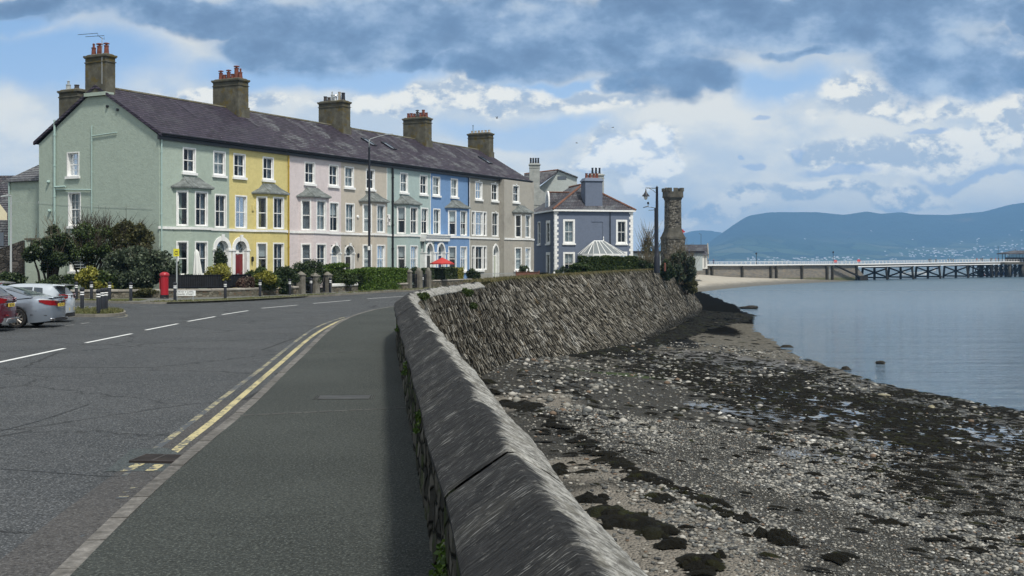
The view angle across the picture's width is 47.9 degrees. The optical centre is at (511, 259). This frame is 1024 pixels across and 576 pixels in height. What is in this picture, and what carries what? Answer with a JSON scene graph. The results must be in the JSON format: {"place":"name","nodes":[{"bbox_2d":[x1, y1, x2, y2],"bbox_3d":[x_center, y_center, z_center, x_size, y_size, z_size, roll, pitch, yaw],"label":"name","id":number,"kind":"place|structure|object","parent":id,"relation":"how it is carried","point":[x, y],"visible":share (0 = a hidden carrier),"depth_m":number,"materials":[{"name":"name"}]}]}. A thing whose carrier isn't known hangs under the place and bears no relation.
{"place":"outdoors","nodes":[
{"label":"outdoors","id":0,"kind":"place"},
{"bbox_2d":[0,220,7,247],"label":"dark shed","id":1,"kind":"structure","parent":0,"point":[3,233],"depth_m":84.00,"materials":[{"name":"grey stone"}]},
{"bbox_2d":[0,176,12,219],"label":"cream house","id":2,"kind":"structure","parent":0,"point":[3,202],"depth_m":93.33,"materials":[{"name":"paint"}]},
{"bbox_2d":[0,240,24,283],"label":"stone wall","id":3,"kind":"structure","parent":0,"point":[18,263],"depth_m":74.50,"materials":[{"name":"stone"}]},
{"bbox_2d":[0,291,414,559],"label":"road","id":4,"kind":"structure","parent":0,"point":[139,386],"depth_m":23.51,"materials":[{"name":"asphalt"}]},
{"bbox_2d":[0,281,20,325],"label":"parked car","id":5,"kind":"object","parent":4,"relation":"on","point":[8,301],"visible":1,"depth_m":38.78,"materials":[{"name":"red paint"}]},
{"bbox_2d":[0,284,67,327],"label":"parked car","id":6,"kind":"object","parent":4,"relation":"on","point":[35,308],"visible":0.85,"depth_m":40.52,"materials":[{"name":"silver metal"}]},
{"bbox_2d":[7,283,75,322],"bbox_3d":[-19.125,1.537,44.711,4.130,1.726,1.680,0,0,-1],"label":"parked car","id":7,"kind":"object","parent":4,"relation":"on","point":[54,289],"visible":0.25,"depth_m":44.26,"materials":[{"name":"silver metal"}]},
{"bbox_2d":[72,308,125,316],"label":"curb","id":8,"kind":"structure","parent":4,"relation":"on","point":[103,315],"depth_m":48.37,"materials":[{"name":"concrete"}]},
{"bbox_2d":[75,306,123,313],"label":"island grass","id":9,"kind":"structure","parent":8,"relation":"on","point":[90,313],"depth_m":48.80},
{"bbox_2d":[0,400,248,575],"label":"gutter strip","id":10,"kind":"object","parent":4,"relation":"on","point":[51,546],"visible":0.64,"depth_m":10.64,"materials":[{"name":"concrete"}]},
{"bbox_2d":[129,454,181,463],"bbox_3d":[-4.226,2.395,13.809,0.540,0.060,0.470,0,0,6],"label":"drain grate","id":11,"kind":"object","parent":10,"relation":"on","point":[159,458],"visible":0.75,"depth_m":13.74,"materials":[{"name":"metal"}]},
{"bbox_2d":[106,448,179,470],"bbox_3d":[-4.322,2.394,13.844,0.777,0.001,1.683,0,0,-8],"label":"road patch","id":12,"kind":"object","parent":4,"relation":"on","point":[121,463],"visible":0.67,"depth_m":13.83,"materials":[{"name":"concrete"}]},
{"bbox_2d":[153,316,347,447],"bbox_3d":[-6.008,2.396,31.764,0.702,0.001,35.250,0,0,-4],"label":"yellow line","id":13,"kind":"object","parent":4,"relation":"on","point":[187,424],"visible":0.98,"depth_m":19.85,"materials":[{"name":"paint"}]},
{"bbox_2d":[172,319,342,451],"bbox_3d":[-5.706,2.396,31.796,0.645,0.001,35.195,0,0,-4],"label":"yellow line","id":14,"kind":"object","parent":4,"relation":"on","point":[199,431],"visible":0.88,"depth_m":19.50,"materials":[{"name":"paint"}]},
{"bbox_2d":[78,288,426,301],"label":"pavement","id":15,"kind":"structure","parent":0,"point":[178,298],"depth_m":70.29,"materials":[{"name":"concrete"}]},
{"bbox_2d":[71,289,159,297],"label":"garden wall","id":16,"kind":"structure","parent":15,"relation":"on","point":[119,293],"depth_m":69.13,"materials":[{"name":"stone"}]},
{"bbox_2d":[126,287,158,297],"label":"sprawling plant","id":17,"kind":"object","parent":15,"relation":"on","point":[142,292],"visible":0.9,"depth_m":69.23,"materials":[{"name":"green plant"}]},
{"bbox_2d":[159,272,168,298],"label":"post box","id":18,"kind":"object","parent":15,"relation":"on","point":[164,284],"visible":1,"depth_m":68.21,"materials":[{"name":"red"}]},
{"bbox_2d":[77,287,435,301],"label":"verge grass tufts","id":19,"kind":"object","parent":15,"relation":"on","point":[161,300],"visible":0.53,"depth_m":69.97,"materials":[{"name":"plant"}]},
{"bbox_2d":[274,265,300,294],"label":"dark shrub","id":20,"kind":"object","parent":15,"relation":"on","point":[285,274],"visible":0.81,"depth_m":76.30,"materials":[{"name":"green plant"}]},
{"bbox_2d":[332,283,357,291],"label":"garden wall","id":21,"kind":"structure","parent":15,"relation":"on","point":[339,287],"depth_m":83.43,"materials":[{"name":"paint"}]},
{"bbox_2d":[70,307,436,575],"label":"pavement","id":22,"kind":"structure","parent":0,"point":[333,493],"depth_m":11.45,"materials":[{"name":"asphalt"}]},
{"bbox_2d":[240,407,405,415],"bbox_3d":[-2.822,2.307,17.471,2.533,0.026,0.109,0,0,-21],"label":"paving strip","id":23,"kind":"object","parent":22,"relation":"on","point":[322,411],"visible":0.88,"depth_m":17.43,"materials":[{"name":"asphalt"}]},
{"bbox_2d":[313,395,374,399],"bbox_3d":[-2.802,2.305,19.277,0.992,0.030,0.570,0,0,-3],"label":"utility cover","id":24,"kind":"object","parent":22,"relation":"on","point":[325,397],"visible":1,"depth_m":19.21,"materials":[{"name":"metal"}]},
{"bbox_2d":[0,0,1023,250],"label":"sky","id":25,"kind":"structure","parent":0,"point":[746,107],"materials":[{"name":"blue"}]},
{"bbox_2d":[481,271,599,284],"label":"grass bank","id":26,"kind":"structure","parent":0,"point":[486,282],"depth_m":53.38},
{"bbox_2d":[577,255,638,271],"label":"hedge","id":27,"kind":"object","parent":26,"relation":"on","point":[604,263],"visible":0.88,"depth_m":112.53,"materials":[{"name":"green"}]},
{"bbox_2d":[637,242,653,268],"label":"shore bush","id":28,"kind":"object","parent":26,"relation":"on","point":[645,262],"visible":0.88,"depth_m":117.45,"materials":[{"name":"green plant"}]},
{"bbox_2d":[634,220,664,259],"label":"bare bush","id":29,"kind":"object","parent":26,"relation":"on","point":[646,241],"visible":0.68,"depth_m":120.73,"materials":[{"name":"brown plant"}]},
{"bbox_2d":[660,252,675,280],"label":"shore bush","id":30,"kind":"object","parent":26,"relation":"on","point":[669,273],"visible":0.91,"depth_m":116.62,"materials":[{"name":"green plant"}]},
{"bbox_2d":[662,240,701,284],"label":"willow bush","id":31,"kind":"object","parent":26,"relation":"on","point":[682,263],"visible":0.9,"depth_m":126.53,"materials":[{"name":"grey plant"}]},
{"bbox_2d":[650,230,720,250],"bbox_3d":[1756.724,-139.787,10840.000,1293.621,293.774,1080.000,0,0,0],"label":"headland","id":32,"kind":"structure","parent":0,"point":[703,237],"depth_m":10966.47,"materials":[{"name":"blue"}]},
{"bbox_2d":[480,291,1023,575],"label":"beach","id":33,"kind":"structure","parent":0,"point":[734,331],"depth_m":31.63,"materials":[{"name":"gravel"}]},
{"bbox_2d":[415,270,701,378],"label":"sloping sea wall","id":34,"kind":"structure","parent":33,"relation":"on","point":[537,317],"depth_m":68.46,"materials":[{"name":"grey"}]},
{"bbox_2d":[463,268,673,281],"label":"wall top grass","id":35,"kind":"structure","parent":34,"relation":"on","point":[491,279],"depth_m":69.47,"materials":[{"name":"plant"}]},
{"bbox_2d":[642,186,659,272],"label":"swan neck lamp","id":36,"kind":"object","parent":34,"relation":"on","point":[656,255],"visible":1,"depth_m":111.86,"materials":[{"name":"black metal"}]},
{"bbox_2d":[681,265,698,294],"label":"scrub","id":37,"kind":"object","parent":34,"relation":"on","point":[691,288],"visible":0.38,"depth_m":129.64,"materials":[{"name":"green plant"}]},
{"bbox_2d":[568,310,759,357],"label":"seaweed","id":38,"kind":"object","parent":33,"relation":"on","point":[699,322],"visible":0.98,"depth_m":105.40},
{"bbox_2d":[481,379,900,575],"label":"seaweed strandline","id":39,"kind":"object","parent":33,"relation":"on","point":[645,525],"visible":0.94,"depth_m":21.58,"materials":[{"name":"plant"}]},
{"bbox_2d":[488,339,1023,467],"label":"cobbles","id":40,"kind":"object","parent":33,"relation":"on","point":[549,398],"visible":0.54,"depth_m":46.95,"materials":[{"name":"stone"}]},
{"bbox_2d":[504,405,1023,575],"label":"pebbles","id":41,"kind":"object","parent":33,"relation":"on","point":[955,524],"visible":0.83,"depth_m":25.45,"materials":[{"name":"gravel"}]},
{"bbox_2d":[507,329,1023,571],"bbox_3d":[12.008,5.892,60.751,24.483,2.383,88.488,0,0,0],"label":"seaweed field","id":42,"kind":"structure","parent":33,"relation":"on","point":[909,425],"depth_m":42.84,"materials":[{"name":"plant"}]},
{"bbox_2d":[695,274,854,291],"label":"sand spit","id":43,"kind":"structure","parent":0,"point":[708,282],"depth_m":327.16,"materials":[{"name":"sand"}]},
{"bbox_2d":[702,261,1023,410],"bbox_3d":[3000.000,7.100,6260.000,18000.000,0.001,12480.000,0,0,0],"label":"sea","id":44,"kind":"structure","parent":0,"point":[959,337],"depth_m":122.70,"materials":[{"name":"liquid"}]},
{"bbox_2d":[696,259,1023,279],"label":"pier","id":45,"kind":"structure","parent":44,"relation":"in","point":[833,271],"depth_m":394.09,"materials":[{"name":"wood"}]},
{"bbox_2d":[997,250,1023,261],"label":"pier shelter","id":46,"kind":"object","parent":45,"relation":"on","point":[1016,252],"visible":0.77,"depth_m":479.35,"materials":[{"name":"grey stone"}]},
{"bbox_2d":[705,203,1023,260],"bbox_3d":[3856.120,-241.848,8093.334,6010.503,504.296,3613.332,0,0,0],"label":"hills","id":47,"kind":"structure","parent":0,"point":[779,235],"depth_m":8142.07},
{"bbox_2d":[747,230,1023,260],"bbox_3d":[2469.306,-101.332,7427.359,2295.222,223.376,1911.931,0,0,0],"label":"village","id":48,"kind":"object","parent":47,"relation":"on","point":[934,252],"visible":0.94,"depth_m":7325.14,"materials":[{"name":"white paint"}]},
{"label":"promenade","id":49,"kind":"structure","parent":0,"visible":0},
{"bbox_2d":[633,251,704,270],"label":"building","id":50,"kind":"structure","parent":49,"relation":"on","point":[699,262],"depth_m":190.54,"materials":[{"name":"paint"}]},
{"label":"ground","id":51,"kind":"structure","parent":0,"visible":0},
{"bbox_2d":[4,42,233,289],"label":"terraced house","id":52,"kind":"structure","parent":51,"relation":"on","point":[100,143],"depth_m":78.51,"materials":[{"name":"green paint"}]},
{"bbox_2d":[65,152,79,178],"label":"window","id":53,"kind":"structure","parent":52,"relation":"in","point":[72,157],"depth_m":79.77,"materials":[{"name":"white paint"}]},
{"bbox_2d":[66,192,80,228],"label":"window","id":54,"kind":"structure","parent":52,"relation":"in","point":[74,198],"depth_m":79.79,"materials":[{"name":"white paint"}]},
{"bbox_2d":[182,147,197,175],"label":"window","id":55,"kind":"structure","parent":52,"relation":"in","point":[189,154],"depth_m":78.59,"materials":[{"name":"white paint"}]},
{"bbox_2d":[212,150,227,177],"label":"window","id":56,"kind":"structure","parent":52,"relation":"in","point":[219,157],"depth_m":80.98,"materials":[{"name":"white paint"}]},
{"bbox_2d":[215,194,226,227],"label":"window","id":57,"kind":"structure","parent":52,"relation":"in","point":[220,199],"depth_m":81.30,"materials":[{"name":"white paint"}]},
{"bbox_2d":[143,65,293,287],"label":"terraced house","id":58,"kind":"structure","parent":51,"relation":"on","point":[259,196],"depth_m":84.44,"materials":[{"name":"yellow paint"}]},
{"bbox_2d":[232,153,247,179],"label":"window","id":59,"kind":"structure","parent":58,"relation":"in","point":[239,160],"depth_m":82.99,"materials":[{"name":"white paint"}]},
{"bbox_2d":[235,195,246,228],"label":"window","id":60,"kind":"structure","parent":58,"relation":"in","point":[240,200],"depth_m":82.80,"materials":[{"name":"glass"}]},
{"bbox_2d":[262,156,275,182],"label":"window","id":61,"kind":"structure","parent":58,"relation":"in","point":[267,162],"depth_m":85.72,"materials":[{"name":"white paint"}]},
{"bbox_2d":[49,306,393,575],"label":"kerb","id":62,"kind":"structure","parent":51,"relation":"on","point":[76,559],"depth_m":11.73,"materials":[{"name":"concrete"}]},
{"bbox_2d":[75,289,424,303],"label":"kerb","id":63,"kind":"structure","parent":51,"relation":"on","point":[135,302],"depth_m":67.08,"materials":[{"name":"concrete"}]},
{"bbox_2d":[246,110,344,288],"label":"terraced house","id":64,"kind":"structure","parent":51,"relation":"on","point":[315,199],"depth_m":89.85,"materials":[{"name":"pink paint"}]},
{"bbox_2d":[304,161,316,185],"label":"window","id":65,"kind":"structure","parent":64,"relation":"in","point":[309,167],"depth_m":90.04,"materials":[{"name":"white paint"}]},
{"bbox_2d":[328,164,339,187],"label":"window","id":66,"kind":"structure","parent":64,"relation":"in","point":[333,169],"depth_m":92.71,"materials":[{"name":"white paint"}]},
{"bbox_2d":[329,202,338,231],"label":"window","id":67,"kind":"structure","parent":64,"relation":"in","point":[333,206],"depth_m":92.76,"materials":[{"name":"white paint"}]},
{"bbox_2d":[285,92,390,269],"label":"terraced house","id":68,"kind":"structure","parent":51,"relation":"on","point":[331,128],"depth_m":95.88,"materials":[{"name":"white paint"}]},
{"bbox_2d":[344,166,355,189],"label":"window","id":69,"kind":"structure","parent":68,"relation":"in","point":[348,171],"depth_m":94.38,"materials":[{"name":"white paint"}]},
{"bbox_2d":[345,203,354,231],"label":"window","id":70,"kind":"structure","parent":68,"relation":"in","point":[349,207],"depth_m":94.56,"materials":[{"name":"white paint"}]},
{"bbox_2d":[346,128,436,284],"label":"terraced house","id":71,"kind":"structure","parent":51,"relation":"on","point":[411,239],"depth_m":101.33,"materials":[{"name":"teal paint"}]},
{"bbox_2d":[399,172,409,194],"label":"window","id":72,"kind":"structure","parent":71,"relation":"in","point":[403,176],"depth_m":101.55,"materials":[{"name":"white paint"}]},
{"bbox_2d":[419,174,428,195],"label":"window","id":73,"kind":"structure","parent":71,"relation":"in","point":[423,178],"depth_m":104.42,"materials":[{"name":"white paint"}]},
{"bbox_2d":[421,207,427,233],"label":"window","id":74,"kind":"structure","parent":71,"relation":"in","point":[424,211],"depth_m":104.55,"materials":[{"name":"white paint"}]},
{"bbox_2d":[379,110,473,278],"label":"terraced house","id":75,"kind":"structure","parent":51,"relation":"on","point":[450,207],"depth_m":108.06,"materials":[{"name":"blue paint"}]},
{"bbox_2d":[432,176,441,197],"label":"window","id":76,"kind":"structure","parent":75,"relation":"in","point":[435,180],"depth_m":106.22,"materials":[{"name":"white paint"}]},
{"bbox_2d":[433,208,440,233],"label":"window","id":77,"kind":"structure","parent":75,"relation":"in","point":[436,212],"depth_m":106.35,"materials":[{"name":"white paint"}]},
{"bbox_2d":[431,141,502,277],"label":"terraced house","id":78,"kind":"structure","parent":51,"relation":"on","point":[484,219],"depth_m":114.06,"materials":[{"name":"white paint"}]},
{"bbox_2d":[472,211,482,235],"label":"window","id":79,"kind":"structure","parent":78,"relation":"in","point":[478,214],"depth_m":112.93,"materials":[{"name":"white paint"}]},
{"bbox_2d":[472,246,484,271],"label":"window","id":80,"kind":"structure","parent":78,"relation":"in","point":[477,248],"depth_m":113.40,"materials":[{"name":"white paint"}]},
{"bbox_2d":[492,211,498,236],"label":"window","id":81,"kind":"structure","parent":78,"relation":"in","point":[495,216],"depth_m":116.15,"materials":[{"name":"white paint"}]},
{"bbox_2d":[451,130,534,276],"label":"terraced house","id":82,"kind":"structure","parent":51,"relation":"on","point":[516,220],"depth_m":118.36,"materials":[{"name":"white paint"}]},
{"bbox_2d":[394,282,647,575],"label":"sea wall","id":83,"kind":"structure","parent":51,"relation":"on","point":[496,502],"depth_m":6.17,"materials":[{"name":"stone"}]},
{"bbox_2d":[429,539,446,575],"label":"wall weed","id":84,"kind":"object","parent":83,"relation":"attached to","point":[440,566],"depth_m":7.17,"materials":[{"name":"green plant"}]},
{"bbox_2d":[524,158,577,208],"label":"house","id":85,"kind":"structure","parent":51,"relation":"on","point":[559,181],"depth_m":149.61,"materials":[{"name":"paint"}]},
{"bbox_2d":[534,173,636,273],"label":"villa","id":86,"kind":"object","parent":51,"relation":"on","point":[587,217],"visible":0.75,"depth_m":127.90,"materials":[{"name":"blue paint"}]},
{"bbox_2d":[562,219,575,244],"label":"window","id":87,"kind":"structure","parent":86,"relation":"in","point":[568,224],"depth_m":127.05,"materials":[{"name":"white paint"}]},
{"bbox_2d":[615,220,627,244],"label":"window","id":88,"kind":"structure","parent":86,"relation":"in","point":[621,225],"depth_m":128.88,"materials":[{"name":"white paint"}]},
{"bbox_2d":[660,188,685,263],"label":"stone tower","id":89,"kind":"structure","parent":51,"relation":"on","point":[673,231],"depth_m":164.01,"materials":[{"name":"grey"}]},
{"bbox_2d":[685,243,708,268],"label":"building","id":90,"kind":"structure","parent":51,"relation":"on","point":[705,248],"depth_m":300.60,"materials":[{"name":"grey stone"}]},
{"label":"garden ground","id":91,"kind":"structure","parent":0,"visible":0},
{"bbox_2d":[1,194,11,272],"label":"street lamp","id":92,"kind":"object","parent":91,"relation":"on","point":[8,195],"visible":0.6,"depth_m":72.95,"materials":[{"name":"metal"}]},
{"bbox_2d":[0,270,28,285],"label":"dark shrub","id":93,"kind":"object","parent":91,"relation":"on","point":[17,278],"visible":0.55,"depth_m":71.70,"materials":[{"name":"green plant"}]},
{"bbox_2d":[24,238,66,282],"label":"garden wall","id":94,"kind":"structure","parent":91,"relation":"on","point":[31,273],"depth_m":77.00,"materials":[{"name":"paint"}]},
{"bbox_2d":[21,211,73,280],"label":"evergreen tree","id":95,"kind":"object","parent":91,"relation":"on","point":[52,254],"visible":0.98,"depth_m":73.51,"materials":[{"name":"green plant"}]},
{"bbox_2d":[35,273,79,289],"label":"dark shrub","id":96,"kind":"object","parent":91,"relation":"on","point":[61,279],"visible":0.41,"depth_m":72.28,"materials":[{"name":"green plant"}]},
{"bbox_2d":[65,205,118,271],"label":"garden tree","id":97,"kind":"object","parent":91,"relation":"on","point":[89,239],"visible":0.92,"depth_m":74.28,"materials":[{"name":"green plant"}]},
{"bbox_2d":[74,265,120,289],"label":"yellow green shrub","id":98,"kind":"object","parent":91,"relation":"on","point":[100,279],"visible":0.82,"depth_m":71.26,"materials":[{"name":"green plant"}]},
{"bbox_2d":[110,211,155,263],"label":"brown green tree","id":99,"kind":"object","parent":91,"relation":"on","point":[125,232],"visible":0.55,"depth_m":74.49,"materials":[{"name":"green plant"}]},
{"bbox_2d":[99,241,181,288],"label":"rounded shrub","id":100,"kind":"object","parent":91,"relation":"on","point":[140,266],"visible":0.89,"depth_m":72.57,"materials":[{"name":"green plant"}]},
{"bbox_2d":[193,249,202,274],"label":"closed parasol","id":101,"kind":"object","parent":91,"relation":"on","point":[197,268],"visible":0.56,"depth_m":75.05,"materials":[{"name":"white fabric"}]},
{"bbox_2d":[204,263,231,288],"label":"golden shrub","id":102,"kind":"object","parent":91,"relation":"on","point":[221,268],"visible":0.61,"depth_m":72.77,"materials":[{"name":"yellow plant"}]},
{"bbox_2d":[212,246,227,267],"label":"conifer","id":103,"kind":"object","parent":91,"relation":"on","point":[220,256],"visible":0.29,"depth_m":74.01,"materials":[{"name":"green plant"}]},
{"bbox_2d":[169,287,278,297],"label":"garden wall","id":104,"kind":"structure","parent":91,"relation":"on","point":[219,292],"depth_m":72.00,"materials":[{"name":"stone"}]},
{"bbox_2d":[169,273,217,288],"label":"railing","id":105,"kind":"object","parent":104,"relation":"on","point":[198,281],"visible":0.73,"depth_m":71.86,"materials":[{"name":"black metal"}]},
{"bbox_2d":[218,273,276,287],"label":"railing","id":106,"kind":"object","parent":104,"relation":"on","point":[233,280],"visible":0.44,"depth_m":73.33,"materials":[{"name":"black metal"}]},
{"bbox_2d":[235,276,254,287],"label":"dark red shrub","id":107,"kind":"object","parent":91,"relation":"on","point":[248,282],"visible":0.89,"depth_m":73.36,"materials":[{"name":"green plant"}]},
{"bbox_2d":[245,266,280,290],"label":"yellow shrub","id":108,"kind":"object","parent":91,"relation":"on","point":[269,279],"visible":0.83,"depth_m":74.46,"materials":[{"name":"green plant"}]},
{"bbox_2d":[290,259,324,290],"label":"tall dark shrub","id":109,"kind":"object","parent":91,"relation":"on","point":[306,268],"visible":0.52,"depth_m":80.18,"materials":[{"name":"green plant"}]},
{"bbox_2d":[322,262,358,287],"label":"broad shrub","id":110,"kind":"object","parent":91,"relation":"on","point":[339,272],"visible":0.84,"depth_m":83.39,"materials":[{"name":"green plant"}]},
{"bbox_2d":[368,134,392,266],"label":"street lamp","id":111,"kind":"object","parent":91,"relation":"on","point":[369,247],"visible":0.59,"depth_m":89.45,"materials":[{"name":"black metal"}]},
{"bbox_2d":[353,266,407,290],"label":"hedge","id":112,"kind":"object","parent":91,"relation":"on","point":[386,278],"visible":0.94,"depth_m":87.92,"materials":[{"name":"green"}]},
{"bbox_2d":[421,267,463,285],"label":"hedge","id":113,"kind":"object","parent":91,"relation":"on","point":[452,273],"visible":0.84,"depth_m":98.66,"materials":[{"name":"green"}]},
{"bbox_2d":[431,278,482,287],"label":"garden wall","id":114,"kind":"structure","parent":91,"relation":"on","point":[439,283],"depth_m":98.22,"materials":[{"name":"stone"}]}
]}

